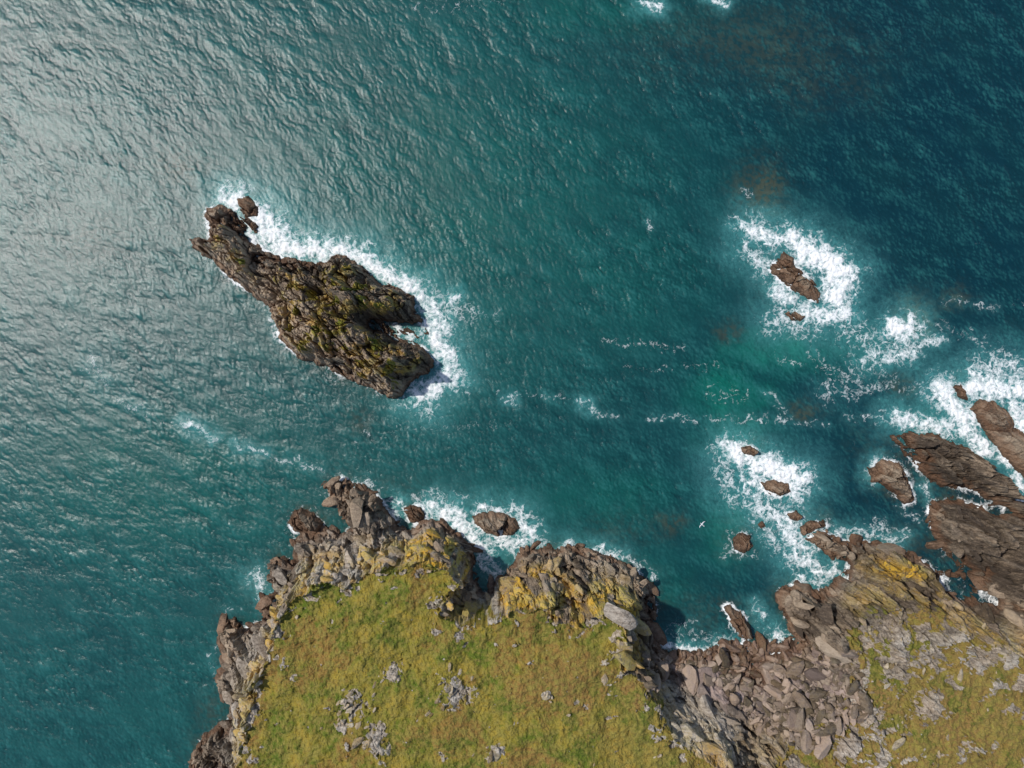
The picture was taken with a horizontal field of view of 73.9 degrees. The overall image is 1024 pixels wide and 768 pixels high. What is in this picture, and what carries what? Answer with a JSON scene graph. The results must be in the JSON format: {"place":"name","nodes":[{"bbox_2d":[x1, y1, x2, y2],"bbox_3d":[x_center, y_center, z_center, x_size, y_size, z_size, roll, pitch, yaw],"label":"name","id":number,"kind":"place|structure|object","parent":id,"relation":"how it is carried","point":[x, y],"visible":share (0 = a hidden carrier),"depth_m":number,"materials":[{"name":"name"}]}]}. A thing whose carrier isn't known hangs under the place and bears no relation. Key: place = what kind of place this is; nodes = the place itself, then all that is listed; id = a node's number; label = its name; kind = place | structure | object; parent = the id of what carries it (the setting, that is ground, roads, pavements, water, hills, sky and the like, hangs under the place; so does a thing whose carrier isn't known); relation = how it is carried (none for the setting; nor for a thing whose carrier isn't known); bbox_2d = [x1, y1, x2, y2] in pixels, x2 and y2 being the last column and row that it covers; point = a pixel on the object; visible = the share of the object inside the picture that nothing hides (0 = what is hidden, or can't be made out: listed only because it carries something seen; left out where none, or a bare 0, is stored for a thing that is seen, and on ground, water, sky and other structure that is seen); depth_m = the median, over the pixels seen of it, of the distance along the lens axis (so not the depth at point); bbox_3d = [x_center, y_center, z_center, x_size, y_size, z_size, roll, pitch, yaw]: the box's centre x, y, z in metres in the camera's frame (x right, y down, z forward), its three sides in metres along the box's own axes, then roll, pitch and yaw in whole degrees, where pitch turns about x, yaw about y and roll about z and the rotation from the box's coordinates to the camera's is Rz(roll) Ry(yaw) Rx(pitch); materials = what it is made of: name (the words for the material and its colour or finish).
{"place":"outdoors","nodes":[
{"label":"outdoors","id":0,"kind":"place"},
{"bbox_2d":[0,0,1023,767],"bbox_3d":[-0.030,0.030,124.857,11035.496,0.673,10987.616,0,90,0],"label":"sea","id":1,"kind":"structure","parent":0,"point":[576,228],"depth_m":125.00,"materials":[{"name":"liquid"}]},
{"bbox_2d":[237,196,258,216],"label":"sea rock","id":2,"kind":"object","parent":1,"relation":"in","point":[248,206],"visible":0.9,"depth_m":124.39,"materials":[{"name":"brown stone"}]},
{"bbox_2d":[277,556,289,564],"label":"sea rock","id":3,"kind":"object","parent":1,"relation":"in","point":[286,559],"visible":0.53,"depth_m":124.46,"materials":[{"name":"brown stone"}]},
{"bbox_2d":[287,507,323,532],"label":"sea rock","id":4,"kind":"object","parent":1,"relation":"in","point":[301,519],"visible":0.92,"depth_m":124.05,"materials":[{"name":"brown stone"}]},
{"bbox_2d":[189,204,433,398],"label":"rocky islet","id":5,"kind":"object","parent":1,"relation":"in","point":[323,314],"visible":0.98,"depth_m":120.49,"materials":[{"name":"brown stone"}]},
{"bbox_2d":[404,505,424,522],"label":"sea rock","id":6,"kind":"object","parent":1,"relation":"in","point":[415,514],"visible":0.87,"depth_m":124.39,"materials":[{"name":"brown stone"}]},
{"bbox_2d":[472,511,519,536],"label":"sea rock","id":7,"kind":"object","parent":1,"relation":"in","point":[491,522],"visible":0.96,"depth_m":123.98,"materials":[{"name":"brown stone"}]},
{"bbox_2d":[724,604,752,639],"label":"sea rock","id":8,"kind":"object","parent":1,"relation":"in","point":[740,624],"visible":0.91,"depth_m":124.24,"materials":[{"name":"brown stone"}]},
{"bbox_2d":[732,532,752,552],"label":"sea rock","id":9,"kind":"object","parent":1,"relation":"in","point":[742,543],"visible":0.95,"depth_m":124.56,"materials":[{"name":"brown stone"}]},
{"bbox_2d":[741,446,758,455],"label":"sea rock","id":10,"kind":"object","parent":1,"relation":"in","point":[749,450],"visible":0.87,"depth_m":124.28,"materials":[{"name":"brown stone"}]},
{"bbox_2d":[758,521,764,528],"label":"sea rock","id":11,"kind":"object","parent":1,"relation":"in","point":[761,524],"visible":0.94,"depth_m":124.83,"materials":[{"name":"brown stone"}]},
{"bbox_2d":[760,479,790,495],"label":"sea rock","id":12,"kind":"object","parent":1,"relation":"in","point":[780,488],"visible":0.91,"depth_m":124.21,"materials":[{"name":"brown stone"}]},
{"bbox_2d":[785,311,804,320],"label":"sea rock","id":13,"kind":"object","parent":1,"relation":"in","point":[796,316],"visible":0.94,"depth_m":124.68,"materials":[{"name":"brown stone"}]},
{"bbox_2d":[787,510,802,520],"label":"sea rock","id":14,"kind":"object","parent":1,"relation":"in","point":[795,515],"visible":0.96,"depth_m":124.47,"materials":[{"name":"brown stone"}]},
{"bbox_2d":[770,251,820,302],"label":"sea rock","id":15,"kind":"object","parent":1,"relation":"in","point":[801,284],"visible":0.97,"depth_m":124.47,"materials":[{"name":"brown stone"}]},
{"bbox_2d":[799,520,825,535],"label":"sea rock","id":16,"kind":"object","parent":1,"relation":"in","point":[810,526],"visible":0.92,"depth_m":124.58,"materials":[{"name":"brown stone"}]},
{"bbox_2d":[867,459,914,503],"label":"sea rock","id":17,"kind":"object","parent":1,"relation":"in","point":[889,475],"visible":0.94,"depth_m":123.79,"materials":[{"name":"brown stone"}]},
{"bbox_2d":[953,384,967,399],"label":"sea rock","id":18,"kind":"object","parent":1,"relation":"in","point":[960,391],"visible":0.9,"depth_m":124.55,"materials":[{"name":"brown stone"}]},
{"bbox_2d":[970,399,1023,477],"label":"sea rock","id":19,"kind":"object","parent":1,"relation":"in","point":[997,424],"visible":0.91,"depth_m":123.79,"materials":[{"name":"rock"}]},
{"bbox_2d":[190,431,1023,767],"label":"grassy headland","id":20,"kind":"structure","parent":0,"point":[520,657],"depth_m":112.82,"materials":[{"name":"green plant"}]},
{"bbox_2d":[188,476,981,767],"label":"shore boulders","id":21,"kind":"object","parent":20,"relation":"on","point":[278,574],"visible":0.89,"depth_m":122.90,"materials":[{"name":"stone"}]},
{"bbox_2d":[213,497,1023,767],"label":"cliff blocks","id":22,"kind":"structure","parent":20,"relation":"on","point":[629,621],"depth_m":119.33,"materials":[{"name":"stone"}]},
{"bbox_2d":[295,585,1004,766],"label":"turf stones","id":23,"kind":"object","parent":20,"relation":"on","point":[897,744],"visible":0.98,"depth_m":111.37,"materials":[{"name":"grey stone"}]},
{"bbox_2d":[640,631,872,759],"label":"boulder scree","id":24,"kind":"structure","parent":20,"relation":"on","point":[809,739],"depth_m":120.42,"materials":[{"name":"grey stone"}]}
]}

